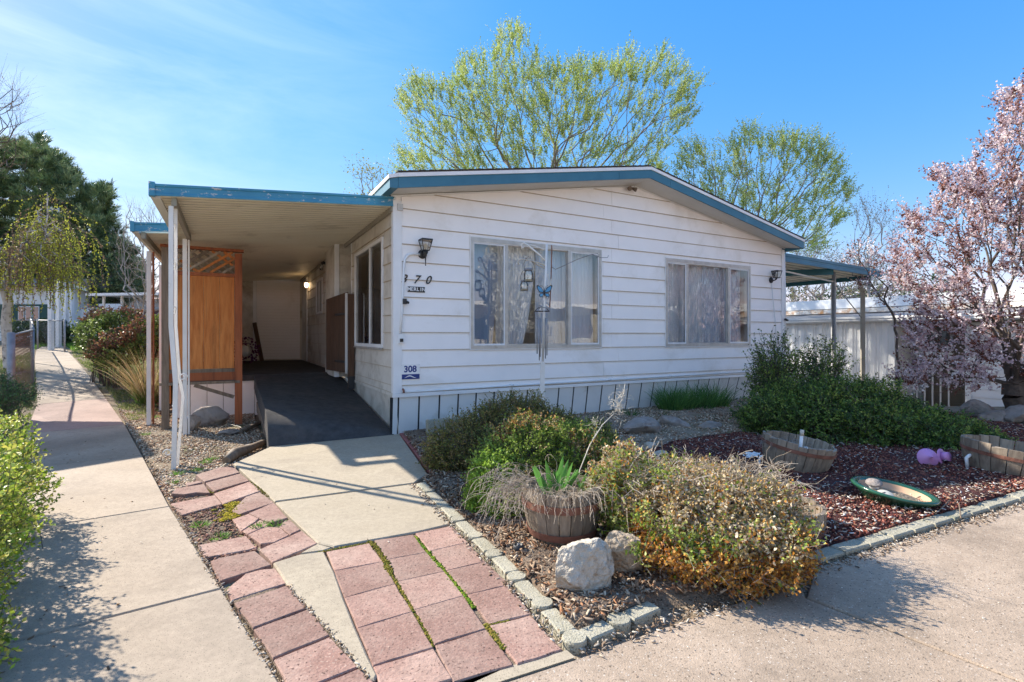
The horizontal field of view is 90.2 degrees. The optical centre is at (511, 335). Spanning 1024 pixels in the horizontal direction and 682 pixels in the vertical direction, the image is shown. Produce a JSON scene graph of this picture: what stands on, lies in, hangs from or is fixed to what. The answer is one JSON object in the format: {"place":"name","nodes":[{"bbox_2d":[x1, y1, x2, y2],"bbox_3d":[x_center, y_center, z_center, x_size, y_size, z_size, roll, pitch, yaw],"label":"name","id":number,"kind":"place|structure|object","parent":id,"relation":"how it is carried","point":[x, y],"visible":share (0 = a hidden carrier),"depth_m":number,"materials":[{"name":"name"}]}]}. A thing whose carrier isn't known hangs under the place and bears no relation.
{"place":"outdoors","nodes":[
{"label":"outdoors","id":0,"kind":"place"},
{"bbox_2d":[0,346,277,681],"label":"path","id":1,"kind":"structure","parent":0,"point":[171,617],"depth_m":2.52,"materials":[{"name":"concrete"}]},
{"bbox_2d":[171,506,283,681],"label":"joint litter","id":2,"kind":"object","parent":1,"relation":"on","point":[231,603],"visible":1,"depth_m":2.38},
{"bbox_2d":[160,480,257,590],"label":"bare earth","id":3,"kind":"structure","parent":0,"point":[220,527],"depth_m":3.25,"materials":[{"name":"soil"}]},
{"bbox_2d":[171,466,561,681],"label":"paver patio","id":4,"kind":"structure","parent":0,"point":[299,643],"depth_m":2.29,"materials":[{"name":"brick"}]},
{"bbox_2d":[213,501,245,521],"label":"joint moss","id":5,"kind":"object","parent":4,"relation":"on","point":[228,509],"visible":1,"depth_m":3.48,"materials":[{"name":"yellow plant"}]},
{"bbox_2d":[367,540,394,576],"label":"joint moss","id":6,"kind":"object","parent":4,"relation":"on","point":[388,568],"visible":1,"depth_m":2.74,"materials":[{"name":"green plant"}]},
{"bbox_2d":[389,575,434,647],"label":"joint moss","id":7,"kind":"object","parent":4,"relation":"on","point":[408,602],"visible":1,"depth_m":2.24,"materials":[{"name":"green plant"}]},
{"bbox_2d":[413,535,475,608],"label":"joint moss","id":8,"kind":"object","parent":4,"relation":"on","point":[442,567],"visible":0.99,"depth_m":2.59,"materials":[{"name":"green plant"}]},
{"bbox_2d":[409,483,562,643],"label":"joint litter","id":9,"kind":"object","parent":4,"relation":"on","point":[512,590],"visible":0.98,"depth_m":2.56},
{"bbox_2d":[482,623,506,649],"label":"joint moss","id":10,"kind":"object","parent":4,"relation":"on","point":[494,636],"visible":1,"depth_m":2.04,"materials":[{"name":"yellow plant"}]},
{"bbox_2d":[0,341,1019,681],"bbox_3d":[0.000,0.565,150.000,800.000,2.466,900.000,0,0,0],"label":"ground","id":11,"kind":"structure","parent":0,"point":[108,395],"depth_m":2.63,"materials":[{"name":"brown soil"}]},
{"bbox_2d":[0,352,36,439],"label":"grass","id":12,"kind":"structure","parent":11,"relation":"on","point":[2,369],"depth_m":12.05,"materials":[{"name":"green plant"}]},
{"bbox_2d":[7,318,34,416],"bbox_3d":[-13.101,0.370,13.856,0.270,2.100,15.259,0,0,-42],"label":"chain link fence","id":13,"kind":"object","parent":11,"relation":"on","point":[11,352],"visible":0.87,"depth_m":9.69,"materials":[{"name":"grey metal"}]},
{"bbox_2d":[0,371,44,445],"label":"juniper","id":14,"kind":"object","parent":11,"relation":"on","point":[9,392],"visible":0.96,"depth_m":5.68,"materials":[{"name":"green plant"}]},
{"bbox_2d":[0,53,48,178],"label":"bare tree","id":15,"kind":"object","parent":11,"relation":"on","point":[12,110],"visible":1,"depth_m":14.81,"materials":[{"name":"brown plant"}]},
{"bbox_2d":[0,409,63,679],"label":"foreground hedge","id":16,"kind":"object","parent":11,"relation":"on","point":[17,475],"visible":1,"depth_m":2.31,"materials":[{"name":"green plant"}]},
{"bbox_2d":[0,319,65,351],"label":"chain link fence","id":17,"kind":"object","parent":11,"relation":"on","point":[37,333],"visible":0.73,"depth_m":19.39,"materials":[{"name":"grey metal"}]},
{"bbox_2d":[12,317,79,345],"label":"dark hedge","id":18,"kind":"object","parent":11,"relation":"on","point":[20,324],"visible":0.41,"depth_m":21.76,"materials":[{"name":"green plant"}]},
{"bbox_2d":[0,187,109,367],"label":"weeping birch","id":19,"kind":"object","parent":11,"relation":"on","point":[18,259],"visible":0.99,"depth_m":13.62,"materials":[{"name":"green plant"}]},
{"bbox_2d":[46,278,87,349],"bbox_3d":[-19.048,-0.805,21.832,0.684,3.104,6.101,0,0,-33],"label":"pergola","id":20,"kind":"object","parent":11,"relation":"on","point":[58,314],"visible":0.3,"depth_m":20.93,"materials":[{"name":"white paint"}]},
{"bbox_2d":[0,274,143,340],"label":"white house","id":21,"kind":"structure","parent":11,"relation":"on","point":[39,313],"depth_m":25.00,"materials":[{"name":"metal"}]},
{"bbox_2d":[0,130,158,306],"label":"pine tree","id":22,"kind":"object","parent":11,"relation":"on","point":[59,173],"visible":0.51,"depth_m":27.24,"materials":[{"name":"green plant"}]},
{"bbox_2d":[74,252,144,316],"bbox_3d":[-22.335,-2.344,28.074,5.920,4.852,3.556,0,0,28],"label":"conifer tree","id":23,"kind":"object","parent":11,"relation":"on","point":[115,280],"visible":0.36,"depth_m":26.70,"materials":[{"name":"green plant"}]},
{"bbox_2d":[72,350,158,419],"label":"grass","id":24,"kind":"structure","parent":11,"relation":"on","point":[128,404],"depth_m":10.84,"materials":[{"name":"green plant"}]},
{"bbox_2d":[81,347,203,403],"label":"ornamental grass","id":25,"kind":"object","parent":24,"relation":"on","point":[138,393],"depth_m":9.55,"materials":[{"name":"beige plant"}]},
{"bbox_2d":[85,292,158,323],"bbox_3d":[-16.050,-0.700,23.500,4.700,2.600,3.000,0,0,0],"label":"white canopy","id":26,"kind":"object","parent":11,"relation":"on","point":[122,296],"visible":0.21,"depth_m":22.07,"materials":[{"name":"metal"}]},
{"bbox_2d":[69,303,187,387],"bbox_3d":[-8.638,0.182,11.136,2.859,1.847,1.697,0,0,16],"label":"mahonia shrub","id":27,"kind":"object","parent":11,"relation":"on","point":[129,335],"visible":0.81,"depth_m":10.78,"materials":[{"name":"green plant"}]},
{"bbox_2d":[104,196,164,317],"bbox_3d":[-13.654,-2.492,19.010,2.544,6.259,5.036,0,0,-39],"label":"bare tree","id":28,"kind":"object","parent":11,"relation":"on","point":[137,268],"visible":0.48,"depth_m":18.90,"materials":[{"name":"brown plant"}]},
{"bbox_2d":[129,298,158,343],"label":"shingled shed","id":29,"kind":"structure","parent":11,"relation":"on","point":[141,305],"depth_m":22.12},
{"bbox_2d":[170,287,187,403],"bbox_3d":[-6.811,0.030,10.602,0.060,2.140,5.315,0,0,-29],"label":"porch side fence","id":30,"kind":"object","parent":11,"relation":"on","point":[171,394],"visible":0.1,"depth_m":11.51,"materials":[{"name":"brown wood"}]},
{"bbox_2d":[119,409,263,504],"bbox_3d":[-4.144,1.296,7.081,1.801,0.139,7.300,0,0,-40],"label":"gravel strip","id":31,"kind":"object","parent":11,"relation":"on","point":[160,464],"visible":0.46,"depth_m":6.03,"materials":[{"name":"grey gravel"}]},
{"bbox_2d":[118,408,266,501],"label":"gravel stones","id":32,"kind":"object","parent":31,"relation":"on","point":[199,431],"visible":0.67,"depth_m":6.23,"materials":[{"name":"grey gravel"}]},
{"bbox_2d":[187,414,200,430],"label":"stone","id":33,"kind":"object","parent":32,"relation":"on","point":[195,421],"visible":0.69,"depth_m":7.17,"materials":[{"name":"grey stone"}]},
{"bbox_2d":[222,440,266,463],"bbox_3d":[-2.984,1.275,5.784,0.129,0.124,0.986,0,0,1],"label":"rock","id":34,"kind":"object","parent":32,"relation":"on","point":[232,454],"visible":0.78,"depth_m":5.55,"materials":[{"name":"grey stone"}]},
{"bbox_2d":[192,406,229,426],"bbox_3d":[-4.498,1.234,7.594,0.536,0.376,0.218,0,0,-11],"label":"stone","id":35,"kind":"object","parent":31,"relation":"on","point":[213,415],"visible":0.8,"depth_m":7.53,"materials":[{"name":"grey stone"}]},
{"bbox_2d":[138,384,254,429],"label":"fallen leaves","id":36,"kind":"object","parent":11,"relation":"on","point":[157,412],"visible":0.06,"depth_m":9.05,"materials":[{"name":"brown plant"}]},
{"bbox_2d":[159,244,243,429],"bbox_3d":[-4.543,0.050,7.499,1.058,2.700,0.120,0,0,-29],"label":"privacy screen","id":37,"kind":"object","parent":11,"relation":"on","point":[219,326],"visible":0.73,"depth_m":7.52,"materials":[{"name":"brown wood"}]},
{"bbox_2d":[178,360,393,447],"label":"entrance ramp","id":38,"kind":"structure","parent":11,"relation":"on","point":[299,401],"depth_m":7.28,"materials":[{"name":"grey carpet"}]},
{"bbox_2d":[187,280,301,361],"bbox_3d":[-7.041,-0.413,13.792,3.100,2.627,0.275,0,0,-29],"label":"storage room","id":39,"kind":"object","parent":38,"relation":"on","point":[272,309],"visible":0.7,"depth_m":13.95,"materials":[{"name":"paint"}]},
{"bbox_2d":[234,337,260,362],"bbox_3d":[-6.488,0.374,12.410,0.668,0.704,0.265,0,0,-29],"label":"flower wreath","id":40,"kind":"object","parent":38,"relation":"on","point":[246,350],"visible":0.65,"depth_m":12.43,"materials":[{"name":"brown plant"}]},
{"bbox_2d":[252,322,263,360],"bbox_3d":[-6.771,0.160,13.602,0.368,1.043,0.098,0,0,25],"label":"leaning board","id":41,"kind":"object","parent":38,"relation":"on","point":[257,338],"visible":0.86,"depth_m":13.59,"materials":[{"name":"brown wood"}]},
{"bbox_2d":[234,434,450,681],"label":"front walk","id":42,"kind":"structure","parent":11,"relation":"on","point":[387,493],"depth_m":3.69,"materials":[{"name":"concrete"}]},
{"bbox_2d":[286,584,370,679],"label":"joint litter","id":43,"kind":"object","parent":42,"relation":"on","point":[339,642],"visible":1,"depth_m":2.07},
{"bbox_2d":[343,149,405,194],"bbox_3d":[-5.377,-3.053,19.985,2.668,8.367,2.873,0,0,0],"label":"young tree","id":44,"kind":"object","parent":11,"relation":"on","point":[374,173],"visible":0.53,"depth_m":19.78,"materials":[{"name":"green plant"}]},
{"bbox_2d":[400,433,429,473],"bbox_3d":[-1.004,1.228,5.335,0.070,0.086,1.955,0,0,-20],"label":"brick edging","id":45,"kind":"object","parent":11,"relation":"on","point":[411,447],"visible":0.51,"depth_m":5.33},
{"bbox_2d":[417,482,660,654],"bbox_3d":[-0.233,1.227,3.039,0.510,0.094,2.355,0,0,-35],"label":"garden edging","id":46,"kind":"object","parent":11,"relation":"on","point":[574,639],"visible":0.78,"depth_m":2.22,"materials":[{"name":"grey concrete"}]},
{"bbox_2d":[386,10,714,174],"bbox_3d":[1.657,-6.670,20.926,14.054,15.868,7.791,0,0,0],"label":"elm tree","id":47,"kind":"object","parent":11,"relation":"on","point":[544,100],"visible":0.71,"depth_m":19.89,"materials":[{"name":"green plant"}]},
{"bbox_2d":[302,165,804,434],"bbox_3d":[-0.942,-0.651,13.079,7.901,3.823,12.420,0,0,-29],"label":"mobile home","id":48,"kind":"object","parent":11,"relation":"on","point":[677,288],"visible":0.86,"depth_m":7.56,"materials":[{"name":"white paint"}]},
{"bbox_2d":[130,181,392,468],"bbox_3d":[-4.904,-0.158,9.523,2.865,3.038,9.300,0,0,-29],"label":"carport awning","id":49,"kind":"object","parent":48,"relation":"attached to","point":[283,235],"visible":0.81,"depth_m":6.69,"materials":[{"name":"beige metal"}]},
{"bbox_2d":[315,277,322,315],"bbox_3d":[-4.250,-0.860,11.350,0.112,0.800,0.910,0,0,-29],"label":"window frame","id":50,"kind":"structure","parent":48,"relation":"in","point":[319,286],"depth_m":11.33,"materials":[{"name":"white paint"}]},
{"bbox_2d":[326,292,354,388],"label":"wooden gate","id":51,"kind":"structure","parent":48,"relation":"attached to","point":[340,333],"depth_m":8.31,"materials":[{"name":"brown wood"}]},
{"bbox_2d":[354,237,383,349],"bbox_3d":[-2.051,-0.550,7.369,0.112,1.472,1.726,0,0,-29],"label":"window frame","id":52,"kind":"structure","parent":48,"relation":"in","point":[370,249],"depth_m":7.24,"materials":[{"name":"white paint"}]},
{"bbox_2d":[401,364,419,379],"bbox_3d":[-1.250,0.442,6.264,0.244,0.184,0.008,0,0,-29],"label":"lot sign","id":53,"kind":"object","parent":48,"relation":"attached to","point":[410,371],"visible":1,"depth_m":6.26,"materials":[{"name":"metal"}]},
{"bbox_2d":[418,238,432,265],"bbox_3d":[-1.069,-1.020,6.263,0.144,0.329,0.187,0,0,-29],"label":"wall lantern","id":54,"kind":"object","parent":48,"relation":"attached to","point":[423,252],"depth_m":6.24,"materials":[{"name":"black metal"}]},
{"bbox_2d":[470,236,601,349],"bbox_3d":[0.346,-0.560,7.285,2.182,1.494,0.259,0,0,-29],"label":"window frame","id":55,"kind":"structure","parent":48,"relation":"in","point":[496,294],"depth_m":7.30,"materials":[{"name":"metal"}]},
{"bbox_2d":[665,257,750,346],"bbox_3d":[3.389,-0.548,8.964,2.154,1.480,0.257,0,0,-29],"label":"window frame","id":56,"kind":"structure","parent":48,"relation":"in","point":[704,310],"depth_m":9.04,"materials":[{"name":"metal"}]},
{"bbox_2d":[785,253,882,380],"bbox_3d":[6.352,0.101,11.981,3.860,3.478,2.431,0,0,-29],"label":"side awning","id":57,"kind":"object","parent":48,"relation":"attached to","point":[802,270],"visible":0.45,"depth_m":11.58,"materials":[{"name":"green metal"}]},
{"bbox_2d":[404,412,807,629],"bbox_3d":[0.149,1.194,5.045,3.064,0.081,5.964,0,0,0],"label":"planting bed","id":58,"kind":"object","parent":11,"relation":"on","point":[672,597],"visible":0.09,"depth_m":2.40,"materials":[{"name":"brown wood"}]},
{"bbox_2d":[426,417,462,434],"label":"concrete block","id":59,"kind":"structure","parent":58,"relation":"on","point":[429,422],"depth_m":6.09,"materials":[{"name":"grey concrete"}]},
{"bbox_2d":[460,445,524,519],"bbox_3d":[-0.108,1.007,3.471,0.484,0.488,0.601,0,0,-31],"label":"boxwood shrub","id":60,"kind":"object","parent":58,"relation":"on","point":[473,502],"visible":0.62,"depth_m":3.42,"materials":[{"name":"green plant"}]},
{"bbox_2d":[415,388,572,471],"bbox_3d":[-0.126,0.902,4.957,1.702,0.795,0.896,0,0,-39],"label":"dark boxwood","id":61,"kind":"object","parent":58,"relation":"on","point":[470,429],"visible":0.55,"depth_m":4.70,"materials":[{"name":"green plant"}]},
{"bbox_2d":[459,461,539,544],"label":"dead vines","id":62,"kind":"object","parent":58,"relation":"on","point":[500,493],"visible":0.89,"depth_m":2.99,"materials":[{"name":"beige plant"}]},
{"bbox_2d":[460,408,613,499],"bbox_3d":[0.264,0.886,3.974,1.442,0.698,0.851,0,0,-35],"label":"boxwood shrub","id":63,"kind":"object","parent":58,"relation":"on","point":[550,435],"visible":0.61,"depth_m":3.81,"materials":[{"name":"green plant"}]},
{"bbox_2d":[527,386,584,446],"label":"dark boxwood","id":64,"kind":"object","parent":58,"relation":"on","point":[566,416],"visible":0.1,"depth_m":5.43,"materials":[{"name":"green plant"}]},
{"bbox_2d":[521,472,602,544],"bbox_3d":[0.297,1.059,3.030,0.484,0.382,0.484,0,0,0],"label":"barrel planter","id":65,"kind":"object","parent":58,"relation":"on","point":[546,528],"visible":0.59,"depth_m":2.84,"materials":[{"name":"brown wood"}]},
{"bbox_2d":[532,455,582,494],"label":"iris plant","id":66,"kind":"object","parent":65,"relation":"in","point":[560,473],"visible":0.72,"depth_m":2.95,"materials":[{"name":"green plant"}]},
{"bbox_2d":[490,454,630,524],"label":"dead vines","id":67,"kind":"object","parent":65,"relation":"in","point":[552,489],"visible":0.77,"depth_m":2.80,"materials":[{"name":"beige plant"}]},
{"bbox_2d":[517,242,608,404],"bbox_3d":[0.632,0.045,6.288,1.137,2.411,0.093,0,0,0],"label":"garden pole","id":68,"kind":"object","parent":58,"relation":"on","point":[542,376],"visible":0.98,"depth_m":6.29,"materials":[{"name":"white metal"}]},
{"bbox_2d":[534,307,549,359],"bbox_3d":[0.367,-0.029,6.250,0.192,0.658,0.112,0,0,0],"label":"wind chime","id":69,"kind":"object","parent":68,"relation":"hanging from","point":[540,334],"visible":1,"depth_m":6.23,"materials":[{"name":"silver metal"}]},
{"bbox_2d":[405,415,751,618],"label":"bed pebbles","id":70,"kind":"object","parent":58,"relation":"on","point":[548,589],"visible":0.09,"depth_m":2.46,"materials":[{"name":"grey gravel"}]},
{"bbox_2d":[555,538,613,590],"bbox_3d":[0.328,1.119,2.443,0.316,0.305,0.234,0,0,-23],"label":"boulder","id":71,"kind":"object","parent":58,"relation":"on","point":[587,564],"visible":0.87,"depth_m":2.36,"materials":[{"name":"white stone"}]},
{"bbox_2d":[579,414,625,461],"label":"boxwood shrub","id":72,"kind":"object","parent":58,"relation":"on","point":[606,432],"visible":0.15,"depth_m":4.54,"materials":[{"name":"green plant"}]},
{"bbox_2d":[579,385,633,473],"bbox_3d":[0.614,0.679,3.437,0.442,0.700,0.210,0,0,-30],"label":"dry stalk","id":73,"kind":"object","parent":58,"relation":"on","point":[618,402],"visible":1,"depth_m":3.47,"materials":[{"name":"beige plant"}]},
{"bbox_2d":[605,530,641,572],"bbox_3d":[0.553,1.134,2.574,0.206,0.317,0.184,0,0,15],"label":"boulder","id":74,"kind":"object","parent":58,"relation":"on","point":[616,541],"visible":0.52,"depth_m":2.50,"materials":[{"name":"beige stone"}]},
{"bbox_2d":[577,430,827,610],"bbox_3d":[1.036,0.915,2.773,1.340,0.734,1.150,0,0,0],"label":"boxwood shrub","id":75,"kind":"object","parent":58,"relation":"on","point":[726,536],"visible":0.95,"depth_m":2.54,"materials":[{"name":"green plant"}]},
{"bbox_2d":[601,437,827,531],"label":"dead twigs","id":76,"kind":"object","parent":75,"relation":"in","point":[738,468],"visible":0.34,"depth_m":2.83,"materials":[{"name":"beige plant"}]},
{"bbox_2d":[563,398,750,454],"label":"gravel bed","id":77,"kind":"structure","parent":11,"relation":"on","point":[688,431],"depth_m":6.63,"materials":[{"name":"gravel"}]},
{"bbox_2d":[623,416,660,433],"bbox_3d":[1.550,1.108,6.130,0.501,0.265,0.324,0,0,-11],"label":"boulder","id":78,"kind":"object","parent":77,"relation":"on","point":[643,424],"visible":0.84,"depth_m":6.02,"materials":[{"name":"grey stone"}]},
{"bbox_2d":[659,415,689,426],"bbox_3d":[2.131,1.160,6.597,0.469,0.186,0.186,19,9,27],"label":"stone","id":79,"kind":"object","parent":77,"relation":"on","point":[670,420],"visible":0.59,"depth_m":6.57,"materials":[{"name":"grey stone"}]},
{"bbox_2d":[644,377,743,410],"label":"grass tuft","id":80,"kind":"object","parent":77,"relation":"on","point":[712,399],"visible":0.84,"depth_m":8.11,"materials":[{"name":"green plant"}]},
{"bbox_2d":[669,113,863,258],"bbox_3d":[9.504,-3.477,19.079,8.007,10.568,5.241,0,0,-25],"label":"elm tree","id":81,"kind":"object","parent":11,"relation":"on","point":[815,161],"visible":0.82,"depth_m":18.14,"materials":[{"name":"green plant"}]},
{"bbox_2d":[741,325,859,415],"bbox_3d":[3.878,0.525,6.976,1.618,1.360,0.980,0,0,0],"label":"barberry shrub","id":82,"kind":"object","parent":11,"relation":"on","point":[775,369],"visible":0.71,"depth_m":6.89,"materials":[{"name":"green plant"}]},
{"bbox_2d":[647,407,1023,551],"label":"lava rock bed","id":83,"kind":"object","parent":11,"relation":"on","point":[910,458],"visible":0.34,"depth_m":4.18,"materials":[{"name":"brown gravel"}]},
{"bbox_2d":[761,430,836,472],"bbox_3d":[2.563,1.088,4.610,0.610,0.328,0.610,9,5,0],"label":"barrel planter","id":84,"kind":"object","parent":83,"relation":"on","point":[818,456],"visible":0.81,"depth_m":4.41,"materials":[{"name":"brown wood"}]},
{"bbox_2d":[775,489,827,538],"bbox_3d":[1.663,1.172,3.213,0.553,0.297,0.553,5,4,0],"label":"rock","id":85,"kind":"object","parent":83,"relation":"on","point":[822,510],"visible":0.08,"depth_m":3.10,"materials":[{"name":"beige stone"}]},
{"bbox_2d":[727,369,1018,449],"bbox_3d":[4.105,0.865,6.140,2.909,0.927,1.931,0,0,0],"label":"yew shrub","id":86,"kind":"object","parent":83,"relation":"on","point":[843,410],"visible":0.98,"depth_m":5.82,"materials":[{"name":"green plant"}]},
{"bbox_2d":[850,476,940,508],"bbox_3d":[2.729,1.156,3.659,0.527,0.124,0.527,7,4,0],"label":"garden bowl","id":87,"kind":"object","parent":83,"relation":"on","point":[901,493],"visible":0.83,"depth_m":3.62,"materials":[{"name":"green ceramic"}]},
{"bbox_2d":[865,478,882,488],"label":"rock","id":88,"kind":"object","parent":87,"relation":"in","point":[873,483],"visible":0.97,"depth_m":3.72,"materials":[{"name":"white stone"}]},
{"bbox_2d":[917,448,938,464],"bbox_3d":[3.792,1.103,4.625,0.172,0.172,0.093,-18,-22,8],"label":"pink garden light","id":89,"kind":"object","parent":83,"relation":"on","point":[926,456],"visible":0.93,"depth_m":4.65,"materials":[{"name":"plastic"}]},
{"bbox_2d":[937,449,951,463],"bbox_3d":[3.985,1.113,4.692,0.148,0.148,0.065,32,-25,-17],"label":"pink garden light","id":90,"kind":"object","parent":83,"relation":"on","point":[943,456],"visible":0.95,"depth_m":4.68,"materials":[{"name":"plastic"}]},
{"bbox_2d":[959,434,1023,475],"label":"barrel planter","id":91,"kind":"object","parent":83,"relation":"on","point":[994,454],"visible":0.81,"depth_m":4.43,"materials":[{"name":"brown wood"}]},
{"bbox_2d":[785,233,910,301],"bbox_3d":[12.772,-1.243,20.076,6.233,6.103,4.359,0,0,0],"label":"bare tree","id":92,"kind":"object","parent":11,"relation":"on","point":[823,291],"visible":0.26,"depth_m":19.80,"materials":[{"name":"brown plant"}]},
{"bbox_2d":[838,237,901,391],"bbox_3d":[8.157,-0.322,11.553,1.204,4.112,2.029,0,0,39],"label":"blossom branch tree","id":93,"kind":"object","parent":11,"relation":"on","point":[859,255],"visible":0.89,"depth_m":11.56,"materials":[{"name":"pink plant"}]},
{"bbox_2d":[837,185,906,296],"bbox_3d":[11.809,-1.664,16.881,2.088,6.934,4.011,0,0,42],"label":"bare tree","id":94,"kind":"object","parent":11,"relation":"on","point":[869,233],"visible":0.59,"depth_m":16.97,"materials":[{"name":"brown plant"}]},
{"bbox_2d":[786,285,1023,406],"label":"neighbour home","id":95,"kind":"object","parent":11,"relation":"on","point":[806,319],"visible":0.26,"depth_m":12.89,"materials":[{"name":"white metal"}]},
{"bbox_2d":[924,321,953,350],"bbox_3d":[10.652,-0.020,12.740,0.062,0.800,0.600,0,0,-29],"label":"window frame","id":96,"kind":"structure","parent":95,"relation":"in","point":[945,335],"depth_m":12.68,"materials":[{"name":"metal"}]},
{"bbox_2d":[812,490,1023,566],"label":"driveway edging","id":97,"kind":"object","parent":11,"relation":"on","point":[875,540],"visible":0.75,"depth_m":3.15,"materials":[{"name":"grey concrete"}]},
{"bbox_2d":[873,68,1023,408],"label":"blossom tree","id":98,"kind":"object","parent":11,"relation":"on","point":[1012,366],"visible":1,"depth_m":7.20,"materials":[{"name":"pink plant"}]},
{"bbox_2d":[960,399,995,416],"bbox_3d":[6.979,1.131,7.605,0.553,0.325,0.338,14,11,0],"label":"rock","id":99,"kind":"object","parent":11,"relation":"on","point":[978,406],"visible":0.47,"depth_m":7.51,"materials":[{"name":"grey stone"}]},
{"bbox_2d":[977,410,1005,421],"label":"rock","id":100,"kind":"object","parent":11,"relation":"on","point":[998,415],"visible":0.44,"depth_m":7.02,"materials":[{"name":"grey stone"}]},
{"bbox_2d":[1003,405,1023,422],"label":"rock","id":101,"kind":"object","parent":11,"relation":"on","point":[1015,414],"visible":0.84,"depth_m":6.91,"materials":[{"name":"grey stone"}]},
{"bbox_2d":[0,0,1023,301],"label":"sky","id":102,"kind":"structure","parent":0,"point":[249,94],"materials":[{"name":"blue"}]},
{"bbox_2d":[463,503,1023,681],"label":"driveway","id":103,"kind":"structure","parent":0,"point":[935,620],"depth_m":2.09,"materials":[{"name":"concrete"}]},
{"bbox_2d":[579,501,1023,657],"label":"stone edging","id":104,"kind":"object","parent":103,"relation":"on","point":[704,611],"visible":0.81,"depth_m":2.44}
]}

